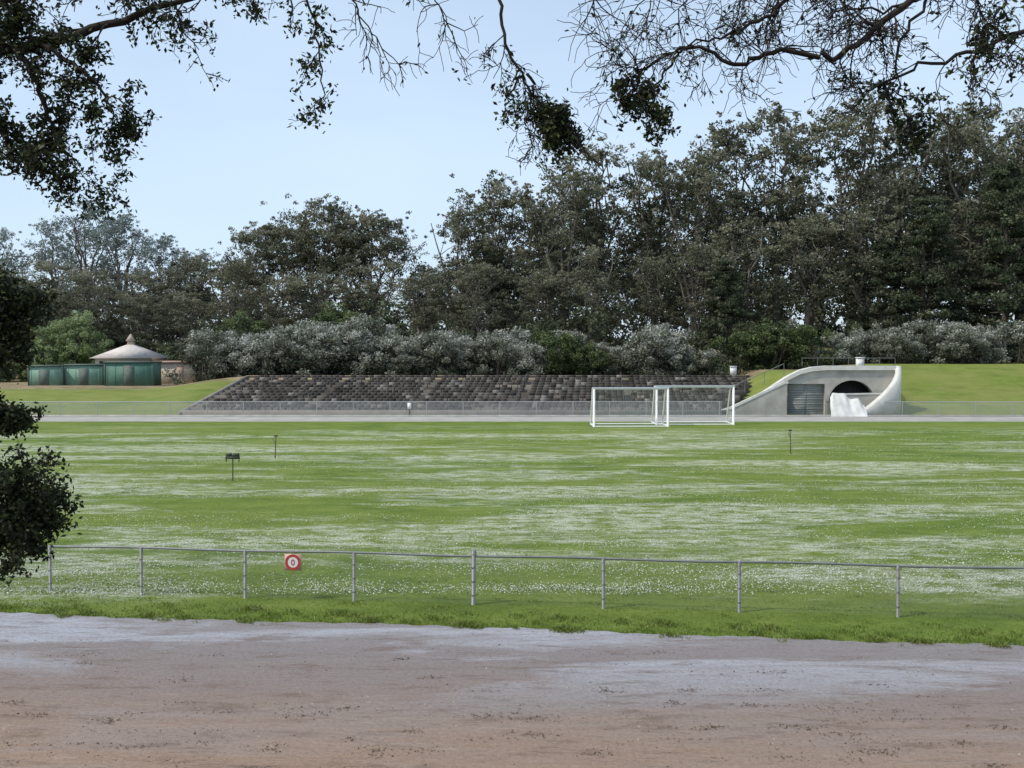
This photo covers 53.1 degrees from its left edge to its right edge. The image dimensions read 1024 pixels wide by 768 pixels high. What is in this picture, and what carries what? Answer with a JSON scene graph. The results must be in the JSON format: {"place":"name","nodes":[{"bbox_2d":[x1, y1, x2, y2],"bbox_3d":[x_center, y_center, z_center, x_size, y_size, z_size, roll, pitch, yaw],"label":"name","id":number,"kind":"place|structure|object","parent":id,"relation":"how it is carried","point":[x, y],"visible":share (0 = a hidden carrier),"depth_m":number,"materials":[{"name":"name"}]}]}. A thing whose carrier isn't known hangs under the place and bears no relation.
{"place":"outdoors","nodes":[
{"label":"outdoors","id":0,"kind":"place"},
{"bbox_2d":[0,339,1023,645],"bbox_3d":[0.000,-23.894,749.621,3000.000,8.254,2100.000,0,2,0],"label":"grass field ground","id":1,"kind":"structure","parent":0,"point":[156,489],"depth_m":35.36,"materials":[{"name":"green plant"}]},
{"bbox_2d":[27,365,64,385],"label":"green storage shed","id":2,"kind":"structure","parent":1,"relation":"on","point":[46,375],"depth_m":107.02,"materials":[{"name":"paint"}]},
{"bbox_2d":[13,319,79,379],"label":"light green tree","id":3,"kind":"object","parent":1,"relation":"on","point":[52,332],"visible":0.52,"depth_m":118.13,"materials":[{"name":"green plant"}]},
{"bbox_2d":[14,220,100,306],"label":"eucalyptus tree","id":4,"kind":"object","parent":1,"relation":"on","point":[49,252],"visible":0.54,"depth_m":222.59,"materials":[{"name":"green plant"}]},
{"bbox_2d":[21,255,108,335],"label":"eucalyptus tree","id":5,"kind":"object","parent":1,"relation":"on","point":[46,267],"visible":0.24,"depth_m":158.48,"materials":[{"name":"green plant"}]},
{"bbox_2d":[51,310,113,364],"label":"light green tree","id":6,"kind":"object","parent":1,"relation":"on","point":[86,350],"visible":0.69,"depth_m":118.78,"materials":[{"name":"green plant"}]},
{"bbox_2d":[64,364,103,384],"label":"green storage shed","id":7,"kind":"structure","parent":1,"relation":"on","point":[84,374],"depth_m":107.41,"materials":[{"name":"paint"}]},
{"bbox_2d":[37,196,138,309],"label":"eucalyptus tree","id":8,"kind":"object","parent":1,"relation":"on","point":[82,242],"visible":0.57,"depth_m":217.55,"materials":[{"name":"green plant"}]},
{"bbox_2d":[38,264,146,342],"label":"eucalyptus tree","id":9,"kind":"object","parent":1,"relation":"on","point":[70,299],"visible":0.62,"depth_m":127.73,"materials":[{"name":"green plant"}]},
{"bbox_2d":[50,264,135,349],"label":"eucalyptus tree","id":10,"kind":"object","parent":1,"relation":"on","point":[106,326],"visible":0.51,"depth_m":160.06,"materials":[{"name":"green plant"}]},
{"bbox_2d":[77,211,163,319],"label":"eucalyptus tree","id":11,"kind":"object","parent":1,"relation":"on","point":[123,226],"visible":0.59,"depth_m":216.58,"materials":[{"name":"green plant"}]},
{"bbox_2d":[103,361,161,385],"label":"green storage shed","id":12,"kind":"structure","parent":1,"relation":"on","point":[132,373],"depth_m":106.02,"materials":[{"name":"paint"}]},
{"bbox_2d":[104,291,176,348],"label":"eucalyptus tree","id":13,"kind":"object","parent":1,"relation":"on","point":[145,332],"visible":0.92,"depth_m":133.70,"materials":[{"name":"green plant"}]},
{"bbox_2d":[106,269,178,339],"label":"eucalyptus tree","id":14,"kind":"object","parent":1,"relation":"on","point":[143,281],"visible":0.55,"depth_m":155.72,"materials":[{"name":"green plant"}]},
{"bbox_2d":[130,233,199,315],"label":"eucalyptus tree","id":15,"kind":"object","parent":1,"relation":"on","point":[167,241],"visible":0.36,"depth_m":223.26,"materials":[{"name":"green plant"}]},
{"bbox_2d":[143,289,226,355],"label":"eucalyptus tree","id":16,"kind":"object","parent":1,"relation":"on","point":[187,326],"visible":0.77,"depth_m":134.50,"materials":[{"name":"green plant"}]},
{"bbox_2d":[148,251,224,349],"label":"eucalyptus tree","id":17,"kind":"object","parent":1,"relation":"on","point":[182,272],"visible":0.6,"depth_m":159.82,"materials":[{"name":"green plant"}]},
{"bbox_2d":[162,327,246,384],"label":"silver leaf shrub","id":18,"kind":"object","parent":1,"relation":"on","point":[194,354],"visible":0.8,"depth_m":104.11,"materials":[{"name":"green plant"}]},
{"bbox_2d":[164,255,277,326],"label":"eucalyptus tree","id":19,"kind":"object","parent":1,"relation":"on","point":[220,299],"visible":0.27,"depth_m":153.81,"materials":[{"name":"green plant"}]},
{"bbox_2d":[205,339,257,377],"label":"silver leaf shrub","id":20,"kind":"object","parent":1,"relation":"on","point":[229,348],"visible":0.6,"depth_m":103.96,"materials":[{"name":"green plant"}]},
{"bbox_2d":[202,278,285,331],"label":"eucalyptus tree","id":21,"kind":"object","parent":1,"relation":"on","point":[259,316],"visible":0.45,"depth_m":134.55,"materials":[{"name":"green plant"}]},
{"bbox_2d":[229,330,295,374],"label":"silver leaf shrub","id":22,"kind":"object","parent":1,"relation":"on","point":[257,345],"visible":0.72,"depth_m":103.30,"materials":[{"name":"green plant"}]},
{"bbox_2d":[201,219,336,333],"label":"eucalyptus tree","id":23,"kind":"object","parent":1,"relation":"on","point":[268,249],"visible":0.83,"depth_m":145.08,"materials":[{"name":"green plant"}]},
{"bbox_2d":[242,271,320,331],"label":"eucalyptus tree","id":24,"kind":"object","parent":1,"relation":"on","point":[272,280],"visible":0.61,"depth_m":131.08,"materials":[{"name":"green plant"}]},
{"bbox_2d":[249,324,325,374],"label":"silver leaf shrub","id":25,"kind":"object","parent":1,"relation":"on","point":[285,334],"visible":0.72,"depth_m":102.83,"materials":[{"name":"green plant"}]},
{"bbox_2d":[270,262,359,322],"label":"eucalyptus tree","id":26,"kind":"object","parent":1,"relation":"on","point":[317,277],"visible":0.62,"depth_m":128.69,"materials":[{"name":"green plant"}]},
{"bbox_2d":[282,324,356,374],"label":"silver leaf shrub","id":27,"kind":"object","parent":1,"relation":"on","point":[319,354],"visible":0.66,"depth_m":103.02,"materials":[{"name":"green plant"}]},
{"bbox_2d":[255,193,385,320],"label":"eucalyptus tree","id":28,"kind":"object","parent":1,"relation":"on","point":[304,226],"visible":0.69,"depth_m":146.59,"materials":[{"name":"green plant"}]},
{"bbox_2d":[0,0,643,586],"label":"coast live oak tree","id":29,"kind":"object","parent":1,"relation":"on","point":[28,506],"visible":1,"depth_m":6.94,"materials":[{"name":"green plant"}]},
{"bbox_2d":[312,325,386,374],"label":"silver leaf shrub","id":30,"kind":"object","parent":1,"relation":"on","point":[354,335],"visible":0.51,"depth_m":104.25,"materials":[{"name":"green plant"}]},
{"bbox_2d":[342,334,401,374],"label":"silver leaf shrub","id":31,"kind":"object","parent":1,"relation":"on","point":[377,355],"visible":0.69,"depth_m":103.96,"materials":[{"name":"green plant"}]},
{"bbox_2d":[341,313,405,374],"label":"silver leaf shrub","id":32,"kind":"object","parent":1,"relation":"on","point":[374,326],"visible":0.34,"depth_m":107.10,"materials":[{"name":"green plant"}]},
{"bbox_2d":[308,209,439,328],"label":"eucalyptus tree","id":33,"kind":"object","parent":1,"relation":"on","point":[371,250],"visible":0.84,"depth_m":147.80,"materials":[{"name":"green plant"}]},
{"bbox_2d":[327,257,422,332],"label":"eucalyptus tree","id":34,"kind":"object","parent":1,"relation":"on","point":[370,288],"visible":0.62,"depth_m":133.00,"materials":[{"name":"green plant"}]},
{"bbox_2d":[374,334,431,374],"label":"silver leaf shrub","id":35,"kind":"object","parent":1,"relation":"on","point":[404,341],"visible":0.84,"depth_m":103.58,"materials":[{"name":"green plant"}]},
{"bbox_2d":[392,270,456,334],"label":"eucalyptus tree","id":36,"kind":"object","parent":1,"relation":"on","point":[425,309],"visible":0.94,"depth_m":125.68,"materials":[{"name":"green plant"}]},
{"bbox_2d":[401,330,467,374],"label":"silver leaf shrub","id":37,"kind":"object","parent":1,"relation":"on","point":[426,339],"visible":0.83,"depth_m":103.80,"materials":[{"name":"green plant"}]},
{"bbox_2d":[404,200,510,331],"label":"eucalyptus tree","id":38,"kind":"object","parent":1,"relation":"on","point":[457,223],"visible":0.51,"depth_m":130.99,"materials":[{"name":"green plant"}]},
{"bbox_2d":[177,372,751,414],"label":"spectator stand","id":39,"kind":"object","parent":1,"relation":"on","point":[401,388],"visible":0.84,"depth_m":91.33,"materials":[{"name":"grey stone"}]},
{"bbox_2d":[414,255,514,334],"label":"eucalyptus tree","id":40,"kind":"object","parent":1,"relation":"on","point":[453,309],"visible":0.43,"depth_m":131.41,"materials":[{"name":"green plant"}]},
{"bbox_2d":[416,257,526,337],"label":"eucalyptus tree","id":41,"kind":"object","parent":1,"relation":"on","point":[478,310],"visible":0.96,"depth_m":118.37,"materials":[{"name":"green plant"}]},
{"bbox_2d":[463,329,523,374],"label":"silver leaf shrub","id":42,"kind":"object","parent":1,"relation":"on","point":[496,356],"visible":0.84,"depth_m":104.52,"materials":[{"name":"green plant"}]},
{"bbox_2d":[446,169,547,335],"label":"eucalyptus tree","id":43,"kind":"object","parent":1,"relation":"on","point":[496,184],"visible":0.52,"depth_m":132.56,"materials":[{"name":"green plant"}]},
{"bbox_2d":[0,568,1023,648],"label":"grass verge","id":44,"kind":"object","parent":1,"relation":"on","point":[568,628],"depth_m":20.93,"materials":[{"name":"green plant"}]},
{"bbox_2d":[0,430,1023,594],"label":"daisy flowers","id":45,"kind":"object","parent":1,"relation":"on","point":[535,531],"visible":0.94,"depth_m":28.04,"materials":[{"name":"white plant"}]},
{"bbox_2d":[2,545,1023,618],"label":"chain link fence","id":46,"kind":"object","parent":1,"relation":"on","point":[473,556],"visible":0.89,"depth_m":21.84,"materials":[{"name":"metal"}]},
{"bbox_2d":[6,401,1023,414],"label":"perimeter fence","id":47,"kind":"object","parent":1,"relation":"on","point":[499,410],"visible":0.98,"depth_m":83.88,"materials":[{"name":"grey metal"}]},
{"bbox_2d":[11,297,1022,378],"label":"undergrowth thicket","id":48,"kind":"object","parent":1,"relation":"on","point":[712,325],"visible":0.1,"depth_m":113.44,"materials":[{"name":"green plant"}]},
{"bbox_2d":[499,341,550,374],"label":"silver leaf shrub","id":49,"kind":"object","parent":1,"relation":"on","point":[533,354],"visible":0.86,"depth_m":104.05,"materials":[{"name":"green plant"}]},
{"bbox_2d":[29,230,1022,359],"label":"distant tree mass","id":50,"kind":"object","parent":1,"relation":"on","point":[819,318],"visible":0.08,"depth_m":168.58,"materials":[{"name":"green plant"}]},
{"bbox_2d":[30,415,1023,416],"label":"track kerb","id":51,"kind":"structure","parent":1,"relation":"on","point":[514,415],"depth_m":83.54,"materials":[{"name":"concrete"}]},
{"bbox_2d":[494,258,583,349],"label":"eucalyptus tree","id":52,"kind":"object","parent":1,"relation":"on","point":[543,311],"visible":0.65,"depth_m":119.96,"materials":[{"name":"green plant"}]},
{"bbox_2d":[475,185,606,338],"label":"eucalyptus tree","id":53,"kind":"object","parent":1,"relation":"on","point":[539,247],"visible":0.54,"depth_m":132.25,"materials":[{"name":"green plant"}]},
{"bbox_2d":[481,146,628,352],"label":"eucalyptus tree","id":54,"kind":"object","parent":1,"relation":"on","point":[559,185],"visible":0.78,"depth_m":127.57,"materials":[{"name":"green plant"}]},
{"bbox_2d":[524,330,590,374],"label":"green shrub","id":55,"kind":"object","parent":1,"relation":"on","point":[554,362],"visible":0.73,"depth_m":104.40,"materials":[{"name":"green plant"}]},
{"bbox_2d":[532,239,643,342],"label":"eucalyptus tree","id":56,"kind":"object","parent":1,"relation":"on","point":[601,284],"visible":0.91,"depth_m":118.91,"materials":[{"name":"green plant"}]},
{"bbox_2d":[562,339,613,374],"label":"green shrub","id":57,"kind":"object","parent":1,"relation":"on","point":[587,351],"visible":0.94,"depth_m":103.75,"materials":[{"name":"green plant"}]},
{"bbox_2d":[514,134,673,343],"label":"eucalyptus tree","id":58,"kind":"object","parent":1,"relation":"on","point":[599,154],"visible":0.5,"depth_m":133.15,"materials":[{"name":"green plant"}]},
{"bbox_2d":[598,340,643,374],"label":"silver leaf shrub","id":59,"kind":"object","parent":1,"relation":"on","point":[614,351],"visible":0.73,"depth_m":105.03,"materials":[{"name":"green plant"}]},
{"bbox_2d":[590,387,668,426],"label":"soccer goal","id":60,"kind":"object","parent":1,"relation":"on","point":[593,400],"visible":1,"depth_m":73.62,"materials":[{"name":"white paint"}]},
{"bbox_2d":[613,329,685,374],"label":"silver leaf shrub","id":61,"kind":"object","parent":1,"relation":"on","point":[646,340],"visible":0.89,"depth_m":104.66,"materials":[{"name":"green plant"}]},
{"bbox_2d":[617,255,689,325],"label":"eucalyptus tree","id":62,"kind":"object","parent":1,"relation":"on","point":[652,305],"visible":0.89,"depth_m":121.81,"materials":[{"name":"green plant"}]},
{"bbox_2d":[604,148,708,325],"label":"eucalyptus tree","id":63,"kind":"object","parent":1,"relation":"on","point":[645,169],"visible":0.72,"depth_m":131.19,"materials":[{"name":"green plant"}]},
{"bbox_2d":[618,193,705,328],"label":"eucalyptus tree","id":64,"kind":"object","parent":1,"relation":"on","point":[671,306],"visible":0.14,"depth_m":144.12,"materials":[{"name":"green plant"}]},
{"bbox_2d":[647,344,699,374],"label":"silver leaf shrub","id":65,"kind":"object","parent":1,"relation":"on","point":[681,350],"visible":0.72,"depth_m":105.07,"materials":[{"name":"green plant"}]},
{"bbox_2d":[651,385,734,424],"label":"soccer goal","id":66,"kind":"object","parent":1,"relation":"on","point":[656,421],"visible":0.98,"depth_m":74.44,"materials":[{"name":"white paint"}]},
{"bbox_2d":[617,140,776,361],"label":"eucalyptus tree","id":67,"kind":"object","parent":1,"relation":"on","point":[700,189],"visible":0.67,"depth_m":127.69,"materials":[{"name":"green plant"}]},
{"bbox_2d":[638,237,780,352],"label":"eucalyptus tree","id":68,"kind":"object","parent":1,"relation":"on","point":[697,250],"visible":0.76,"depth_m":118.50,"materials":[{"name":"green plant"}]},
{"bbox_2d":[694,258,754,356],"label":"cypress tree","id":69,"kind":"object","parent":1,"relation":"on","point":[723,277],"visible":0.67,"depth_m":116.08,"materials":[{"name":"green plant"}]},
{"bbox_2d":[665,107,802,357],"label":"eucalyptus tree","id":70,"kind":"object","parent":1,"relation":"on","point":[722,137],"visible":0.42,"depth_m":132.62,"materials":[{"name":"green plant"}]},
{"bbox_2d":[702,330,770,374],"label":"green shrub","id":71,"kind":"object","parent":1,"relation":"on","point":[740,337],"visible":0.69,"depth_m":104.65,"materials":[{"name":"green plant"}]},
{"bbox_2d":[686,211,800,359],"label":"eucalyptus tree","id":72,"kind":"object","parent":1,"relation":"on","point":[759,309],"visible":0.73,"depth_m":121.77,"materials":[{"name":"green plant"}]},
{"bbox_2d":[700,101,846,353],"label":"eucalyptus tree","id":73,"kind":"object","parent":1,"relation":"on","point":[784,143],"visible":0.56,"depth_m":133.60,"materials":[{"name":"green plant"}]},
{"bbox_2d":[742,317,808,369],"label":"green shrub","id":74,"kind":"object","parent":1,"relation":"on","point":[771,333],"visible":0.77,"depth_m":103.58,"materials":[{"name":"green plant"}]},
{"bbox_2d":[733,179,833,327],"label":"eucalyptus tree","id":75,"kind":"object","parent":1,"relation":"on","point":[802,212],"visible":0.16,"depth_m":142.69,"materials":[{"name":"green plant"}]},
{"bbox_2d":[557,0,1023,170],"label":"coast live oak tree","id":76,"kind":"object","parent":1,"relation":"on","point":[643,95],"visible":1,"depth_m":6.92,"materials":[{"name":"green plant"}]},
{"bbox_2d":[705,358,900,414],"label":"tunnel portal","id":77,"kind":"object","parent":1,"relation":"on","point":[811,390],"visible":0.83,"depth_m":85.41,"materials":[{"name":"concrete"}]},
{"bbox_2d":[787,384,823,414],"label":"roller door","id":78,"kind":"structure","parent":77,"relation":"in","point":[806,399],"depth_m":85.72,"materials":[{"name":"grey metal"}]},
{"bbox_2d":[772,324,842,369],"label":"green shrub","id":79,"kind":"object","parent":1,"relation":"on","point":[800,331],"visible":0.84,"depth_m":103.20,"materials":[{"name":"green plant"}]},
{"bbox_2d":[750,204,881,344],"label":"eucalyptus tree","id":80,"kind":"object","parent":1,"relation":"on","point":[794,241],"visible":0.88,"depth_m":120.18,"materials":[{"name":"green plant"}]},
{"bbox_2d":[812,330,863,365],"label":"silver leaf shrub","id":81,"kind":"object","parent":1,"relation":"on","point":[842,354],"visible":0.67,"depth_m":104.32,"materials":[{"name":"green plant"}]},
{"bbox_2d":[826,393,867,416],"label":"white tarp cover","id":82,"kind":"object","parent":1,"relation":"on","point":[841,405],"visible":1,"depth_m":83.70,"materials":[{"name":"fabric"}]},
{"bbox_2d":[759,70,940,337],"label":"eucalyptus tree","id":83,"kind":"object","parent":1,"relation":"on","point":[847,155],"visible":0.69,"depth_m":123.93,"materials":[{"name":"green plant"}]},
{"bbox_2d":[795,191,914,333],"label":"eucalyptus tree","id":84,"kind":"object","parent":1,"relation":"on","point":[864,286],"visible":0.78,"depth_m":119.70,"materials":[{"name":"green plant"}]},
{"bbox_2d":[843,327,887,363],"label":"silver leaf shrub","id":85,"kind":"object","parent":1,"relation":"on","point":[868,349],"visible":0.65,"depth_m":105.91,"materials":[{"name":"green plant"}]},
{"bbox_2d":[840,239,917,340],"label":"cypress tree","id":86,"kind":"object","parent":1,"relation":"on","point":[882,246],"visible":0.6,"depth_m":117.73,"materials":[{"name":"green plant"}]},
{"bbox_2d":[810,91,978,350],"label":"eucalyptus tree","id":87,"kind":"object","parent":1,"relation":"on","point":[888,203],"visible":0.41,"depth_m":125.85,"materials":[{"name":"green plant"}]},
{"bbox_2d":[867,326,926,363],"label":"silver leaf shrub","id":88,"kind":"object","parent":1,"relation":"on","point":[907,342],"visible":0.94,"depth_m":104.46,"materials":[{"name":"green plant"}]},
{"bbox_2d":[892,318,954,363],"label":"silver leaf shrub","id":89,"kind":"object","parent":1,"relation":"on","point":[936,339],"visible":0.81,"depth_m":105.20,"materials":[{"name":"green plant"}]},
{"bbox_2d":[879,196,975,343],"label":"cypress tree","id":90,"kind":"object","parent":1,"relation":"on","point":[932,221],"visible":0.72,"depth_m":115.48,"materials":[{"name":"green plant"}]},
{"bbox_2d":[868,225,987,341],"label":"eucalyptus tree","id":91,"kind":"object","parent":1,"relation":"on","point":[915,288],"visible":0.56,"depth_m":116.30,"materials":[{"name":"green plant"}]},
{"bbox_2d":[875,90,1023,330],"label":"eucalyptus tree","id":92,"kind":"object","parent":1,"relation":"on","point":[987,116],"visible":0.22,"depth_m":130.71,"materials":[{"name":"green plant"}]},
{"bbox_2d":[927,322,991,363],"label":"silver leaf shrub","id":93,"kind":"object","parent":1,"relation":"on","point":[974,349],"visible":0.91,"depth_m":103.46,"materials":[{"name":"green plant"}]},
{"bbox_2d":[906,114,1020,358],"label":"eucalyptus tree","id":94,"kind":"object","parent":1,"relation":"on","point":[943,143],"visible":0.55,"depth_m":125.81,"materials":[{"name":"green plant"}]},
{"bbox_2d":[929,160,1023,340],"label":"cypress tree","id":95,"kind":"object","parent":1,"relation":"on","point":[1006,194],"visible":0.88,"depth_m":113.22,"materials":[{"name":"green plant"}]},
{"bbox_2d":[935,196,1022,327],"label":"eucalyptus tree","id":96,"kind":"object","parent":1,"relation":"on","point":[968,229],"visible":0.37,"depth_m":120.94,"materials":[{"name":"green plant"}]},
{"bbox_2d":[966,110,1023,320],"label":"eucalyptus tree","id":97,"kind":"object","parent":1,"relation":"on","point":[1008,138],"visible":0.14,"depth_m":131.27,"materials":[{"name":"green plant"}]},
{"bbox_2d":[987,320,1023,363],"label":"silver leaf shrub","id":98,"kind":"object","parent":1,"relation":"on","point":[1018,326],"visible":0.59,"depth_m":105.67,"materials":[{"name":"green plant"}]},
{"bbox_2d":[0,612,1023,767],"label":"dirt track","id":99,"kind":"structure","parent":0,"point":[843,671],"depth_m":16.11,"materials":[{"name":"brown soil"}]},
{"bbox_2d":[0,638,1022,767],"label":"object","id":100,"kind":"object","parent":99,"relation":"on","point":[530,718],"visible":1,"depth_m":15.11,"materials":[{"name":"stone"}]},
{"bbox_2d":[0,0,1023,343],"label":"sky","id":101,"kind":"structure","parent":0,"point":[208,166],"materials":[{"name":"blue"}]},
{"bbox_2d":[34,417,1023,421],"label":"paved cycle track","id":102,"kind":"structure","parent":0,"point":[509,419],"depth_m":80.02,"materials":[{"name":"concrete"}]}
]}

